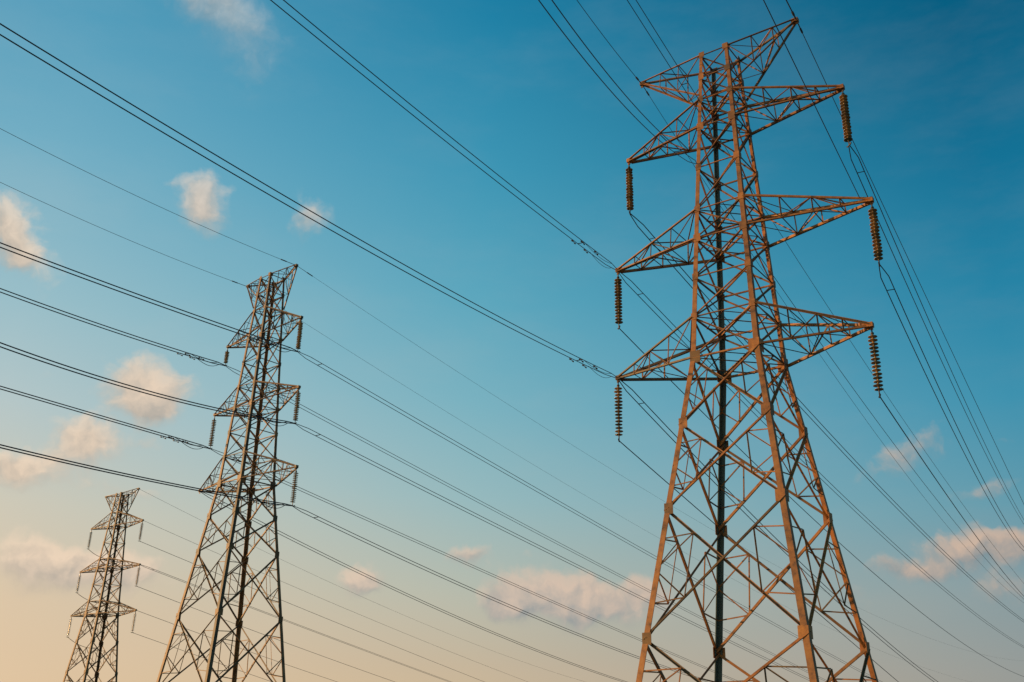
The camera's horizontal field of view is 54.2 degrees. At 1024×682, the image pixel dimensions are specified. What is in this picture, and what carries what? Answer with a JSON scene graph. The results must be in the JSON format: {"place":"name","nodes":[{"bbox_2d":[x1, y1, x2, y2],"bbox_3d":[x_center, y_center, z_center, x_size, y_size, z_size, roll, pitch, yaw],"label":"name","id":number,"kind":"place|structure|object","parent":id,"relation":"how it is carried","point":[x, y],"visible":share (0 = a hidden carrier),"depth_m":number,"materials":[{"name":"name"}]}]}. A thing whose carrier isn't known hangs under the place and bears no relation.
{"place":"outdoors","nodes":[
{"label":"outdoors","id":0,"kind":"place"},
{"bbox_2d":[0,0,1023,681],"label":"sky","id":1,"kind":"structure","parent":0,"point":[934,89],"materials":[{"name":"blue"}]},
{"bbox_3d":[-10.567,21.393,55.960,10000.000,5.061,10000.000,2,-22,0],"label":"ground","id":2,"kind":"structure","parent":0,"visible":0},
{"bbox_2d":[63,488,143,681],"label":"transmission tower","id":3,"kind":"structure","parent":2,"relation":"on","point":[101,600],"depth_m":184.73,"materials":[{"name":"beige metal"}]},
{"bbox_2d":[131,611,136,632],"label":"insulator string","id":4,"kind":"object","parent":3,"relation":"hanging from","point":[133,621],"visible":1,"depth_m":176.88,"materials":[{"name":"brown ceramic"}]},
{"bbox_2d":[134,633,270,681],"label":"conductor","id":5,"kind":"object","parent":4,"relation":"hanging from","point":[196,655],"visible":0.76,"depth_m":187.06,"materials":[{"name":"metal"}]},
{"bbox_2d":[135,566,140,584],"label":"insulator string","id":6,"kind":"object","parent":3,"relation":"hanging from","point":[137,575],"visible":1,"depth_m":180.74,"materials":[{"name":"brown ceramic"}]},
{"bbox_2d":[137,586,393,681],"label":"conductor","id":7,"kind":"object","parent":6,"relation":"hanging from","point":[263,634],"visible":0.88,"depth_m":204.56,"materials":[{"name":"metal"}]},
{"bbox_2d":[139,521,142,540],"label":"insulator string","id":8,"kind":"object","parent":3,"relation":"hanging from","point":[141,528],"visible":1,"depth_m":184.35,"materials":[{"name":"brown ceramic"}]},
{"bbox_2d":[140,541,483,681],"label":"conductor","id":9,"kind":"object","parent":8,"relation":"attached to","point":[304,609],"visible":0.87,"depth_m":220.12,"materials":[{"name":"metal"}]},
{"bbox_2d":[139,611,336,681],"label":"conductor","id":10,"kind":"object","parent":3,"relation":"attached to","point":[232,645],"visible":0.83,"depth_m":195.28,"materials":[{"name":"metal"}]},
{"bbox_2d":[141,565,450,681],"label":"twin conductor","id":11,"kind":"object","parent":3,"relation":"attached to","point":[294,624],"visible":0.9,"depth_m":215.18,"materials":[{"name":"metal"}]},
{"bbox_2d":[145,521,524,680],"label":"conductor","id":12,"kind":"object","parent":3,"relation":"attached to","point":[326,600],"visible":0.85,"depth_m":226.29,"materials":[{"name":"metal"}]},
{"bbox_2d":[140,489,580,680],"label":"earth wire","id":13,"kind":"object","parent":3,"relation":"attached to","point":[341,587],"visible":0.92,"depth_m":231.43,"materials":[{"name":"metal"}]},
{"bbox_2d":[156,264,302,681],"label":"transmission tower","id":14,"kind":"structure","parent":2,"relation":"on","point":[241,479],"depth_m":102.15,"materials":[{"name":"beige metal"}]},
{"bbox_2d":[0,182,246,286],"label":"earth wire","id":15,"kind":"object","parent":14,"relation":"attached to","point":[123,237],"visible":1,"depth_m":100.21,"materials":[{"name":"metal"}]},
{"bbox_2d":[0,128,294,264],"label":"earth wire","id":16,"kind":"object","parent":14,"relation":"attached to","point":[144,199],"visible":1,"depth_m":91.78,"materials":[{"name":"metal"}]},
{"bbox_2d":[208,416,215,448],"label":"insulator string","id":17,"kind":"object","parent":14,"relation":"hanging from","point":[212,432],"visible":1,"depth_m":110.09,"materials":[{"name":"beige ceramic"}]},
{"bbox_2d":[0,386,210,448],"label":"twin conductor","id":18,"kind":"object","parent":17,"relation":"attached to","point":[183,442],"visible":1,"depth_m":98.94,"materials":[{"name":"metal"}]},
{"bbox_2d":[211,449,734,680],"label":"twin conductor","id":19,"kind":"object","parent":17,"relation":"attached to","point":[453,556],"visible":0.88,"depth_m":137.76,"materials":[{"name":"metal"}]},
{"bbox_2d":[224,348,229,365],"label":"insulator string","id":20,"kind":"object","parent":14,"relation":"hanging from","point":[226,356],"visible":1,"depth_m":112.94,"materials":[{"name":"beige ceramic"}]},
{"bbox_2d":[0,288,225,365],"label":"twin conductor","id":21,"kind":"object","parent":20,"relation":"attached to","point":[199,359],"visible":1,"depth_m":100.49,"materials":[{"name":"metal"}]},
{"bbox_2d":[226,366,824,680],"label":"twin conductor","id":22,"kind":"object","parent":20,"relation":"attached to","point":[498,510],"visible":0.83,"depth_m":146.36,"materials":[{"name":"metal"}]},
{"bbox_2d":[290,469,298,505],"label":"insulator string","id":23,"kind":"object","parent":14,"relation":"hanging from","point":[294,488],"visible":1,"depth_m":96.82,"materials":[{"name":"beige ceramic"}]},
{"bbox_2d":[0,444,292,508],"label":"twin conductor","id":24,"kind":"object","parent":23,"relation":"attached to","point":[263,501],"visible":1,"depth_m":81.67,"materials":[{"name":"metal"}]},
{"bbox_2d":[292,506,706,681],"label":"twin conductor","id":25,"kind":"object","parent":23,"relation":"attached to","point":[465,585],"visible":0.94,"depth_m":114.06,"materials":[{"name":"metal"}]},
{"bbox_2d":[293,388,300,423],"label":"insulator string","id":26,"kind":"object","parent":14,"relation":"hanging from","point":[297,402],"visible":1,"depth_m":100.67,"materials":[{"name":"beige ceramic"}]},
{"bbox_2d":[0,342,294,425],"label":"twin conductor","id":27,"kind":"object","parent":26,"relation":"attached to","point":[259,419],"visible":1,"depth_m":84.64,"materials":[{"name":"metal"}]},
{"bbox_2d":[295,424,808,678],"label":"twin conductor","id":28,"kind":"object","parent":26,"relation":"attached to","point":[513,532],"visible":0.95,"depth_m":124.32,"materials":[{"name":"metal"}]},
{"bbox_2d":[296,320,302,351],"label":"insulator string","id":29,"kind":"object","parent":14,"relation":"hanging from","point":[299,336],"visible":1,"depth_m":104.18,"materials":[{"name":"beige ceramic"}]},
{"bbox_2d":[0,242,297,351],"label":"twin conductor","id":30,"kind":"object","parent":29,"relation":"attached to","point":[262,341],"visible":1,"depth_m":87.59,"materials":[{"name":"metal"}]},
{"bbox_2d":[298,352,881,681],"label":"twin conductor","id":31,"kind":"object","parent":29,"relation":"attached to","point":[533,486],"visible":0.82,"depth_m":130.37,"materials":[{"name":"metal"}]},
{"bbox_2d":[201,492,626,681],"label":"twin conductor","id":32,"kind":"object","parent":14,"relation":"attached to","point":[408,594],"visible":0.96,"depth_m":131.23,"materials":[{"name":"metal"}]},
{"bbox_2d":[252,289,961,679],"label":"earth wire","id":33,"kind":"object","parent":14,"relation":"attached to","point":[498,443],"visible":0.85,"depth_m":149.90,"materials":[{"name":"metal"}]},
{"bbox_2d":[299,267,1002,658],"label":"earth wire","id":34,"kind":"object","parent":14,"relation":"attached to","point":[547,429],"visible":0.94,"depth_m":141.03,"materials":[{"name":"metal"}]},
{"bbox_2d":[615,17,878,681],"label":"transmission tower","id":35,"kind":"structure","parent":2,"relation":"on","point":[756,343],"depth_m":57.28,"materials":[{"name":"orange metal"}]},
{"bbox_2d":[0,23,617,377],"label":"twin conductor","id":36,"kind":"object","parent":35,"relation":"attached to","point":[584,365],"visible":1,"depth_m":35.25,"materials":[{"name":"metal"}]},
{"bbox_2d":[270,0,617,269],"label":"twin conductor","id":37,"kind":"object","parent":35,"relation":"attached to","point":[584,249],"visible":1,"depth_m":46.50,"materials":[{"name":"metal"}]},
{"bbox_2d":[577,0,641,83],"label":"earth wire","id":38,"kind":"object","parent":35,"relation":"attached to","point":[609,43],"visible":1,"depth_m":63.85,"materials":[{"name":"metal"}]},
{"bbox_2d":[538,0,696,163],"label":"twin conductor","id":39,"kind":"object","parent":35,"relation":"attached to","point":[611,79],"visible":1,"depth_m":42.12,"materials":[{"name":"metal"}]},
{"bbox_2d":[614,273,622,329],"bbox_3d":[6.783,-2.581,63.755,0.528,3.913,0.524,5,-22,-8],"label":"insulator string","id":40,"kind":"object","parent":35,"relation":"hanging from","point":[618,313],"visible":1,"depth_m":63.71,"materials":[{"name":"brown ceramic"}]},
{"bbox_2d":[619,328,1023,676],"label":"conductor","id":41,"kind":"object","parent":40,"relation":"attached to","point":[795,502],"visible":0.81,"depth_m":87.69,"materials":[{"name":"metal"}]},
{"bbox_2d":[614,382,622,441],"bbox_3d":[6.500,4.255,61.067,0.530,3.913,0.530,-3,-23,12],"label":"insulator string","id":42,"kind":"object","parent":35,"relation":"hanging from","point":[618,401],"visible":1,"depth_m":61.07,"materials":[{"name":"brown ceramic"}]},
{"bbox_2d":[620,441,896,680],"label":"conductor","id":43,"kind":"object","parent":42,"relation":"attached to","point":[735,541],"visible":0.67,"depth_m":69.35,"materials":[{"name":"metal"}]},
{"bbox_2d":[626,163,633,214],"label":"insulator string","id":44,"kind":"object","parent":35,"relation":"hanging from","point":[629,191],"visible":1,"depth_m":66.09,"materials":[{"name":"brown ceramic"}]},
{"bbox_2d":[630,214,1021,620],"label":"twin conductor","id":45,"kind":"object","parent":44,"relation":"attached to","point":[802,403],"visible":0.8,"depth_m":92.15,"materials":[{"name":"metal"}]},
{"bbox_2d":[627,0,714,128],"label":"twin conductor","id":46,"kind":"object","parent":35,"relation":"attached to","point":[672,58],"visible":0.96,"depth_m":58.58,"materials":[{"name":"metal"}]},
{"bbox_2d":[619,381,937,681],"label":"twin conductor","id":47,"kind":"object","parent":35,"relation":"attached to","point":[755,518],"visible":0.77,"depth_m":76.32,"materials":[{"name":"metal"}]},
{"bbox_2d":[786,0,796,19],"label":"earth wire","id":48,"kind":"object","parent":35,"relation":"attached to","point":[793,13],"visible":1,"depth_m":61.52,"materials":[{"name":"metal"}]},
{"bbox_2d":[763,0,859,197],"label":"conductor","id":49,"kind":"object","parent":35,"relation":"attached to","point":[808,93],"visible":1,"depth_m":46.14,"materials":[{"name":"metal"}]},
{"bbox_2d":[619,273,1023,647],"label":"twin conductor","id":50,"kind":"object","parent":35,"relation":"attached to","point":[792,451],"visible":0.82,"depth_m":89.61,"materials":[{"name":"metal"}]},
{"bbox_2d":[644,87,1023,602],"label":"earth wire","id":51,"kind":"object","parent":35,"relation":"attached to","point":[802,329],"visible":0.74,"depth_m":92.46,"materials":[{"name":"metal"}]},
{"bbox_2d":[839,89,852,147],"bbox_3d":[19.396,-12.995,58.190,0.513,3.913,0.523,5,-22,-8],"label":"insulator string","id":52,"kind":"object","parent":35,"relation":"hanging from","point":[845,118],"visible":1,"depth_m":58.12,"materials":[{"name":"brown ceramic"}]},
{"bbox_2d":[849,146,1023,523],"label":"twin conductor","id":53,"kind":"object","parent":52,"relation":"attached to","point":[922,306],"visible":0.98,"depth_m":76.49,"materials":[{"name":"metal"}]},
{"bbox_2d":[700,169,1008,583],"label":"conductor","id":54,"kind":"object","parent":35,"relation":"attached to","point":[855,391],"visible":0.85,"depth_m":85.74,"materials":[{"name":"metal"}]},
{"bbox_2d":[721,141,1021,580],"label":"conductor","id":55,"kind":"object","parent":35,"relation":"attached to","point":[869,369],"visible":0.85,"depth_m":89.07,"materials":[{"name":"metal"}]},
{"bbox_2d":[868,202,882,266],"bbox_3d":[19.890,-5.872,54.773,0.525,3.913,0.524,-9,-24,24],"label":"insulator string","id":56,"kind":"object","parent":35,"relation":"hanging from","point":[875,234],"visible":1,"depth_m":54.73,"materials":[{"name":"brown ceramic"}]},
{"bbox_2d":[879,265,1023,550],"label":"twin conductor","id":57,"kind":"object","parent":56,"relation":"attached to","point":[939,389],"visible":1,"depth_m":68.73,"materials":[{"name":"metal"}]},
{"bbox_2d":[868,327,883,397],"bbox_3d":[19.053,1.103,52.465,0.533,3.913,0.527,-3,-23,12],"label":"insulator string","id":58,"kind":"object","parent":35,"relation":"hanging from","point":[874,351],"visible":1,"depth_m":52.45,"materials":[{"name":"brown ceramic"}]},
{"bbox_2d":[880,397,1022,594],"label":"conductor","id":59,"kind":"object","parent":58,"relation":"attached to","point":[938,482],"visible":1,"depth_m":67.15,"materials":[{"name":"metal"}]},
{"bbox_2d":[798,23,1023,503],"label":"earth wire","id":60,"kind":"object","parent":35,"relation":"attached to","point":[800,28],"visible":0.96,"depth_m":78.75,"materials":[{"name":"metal"}]}
]}

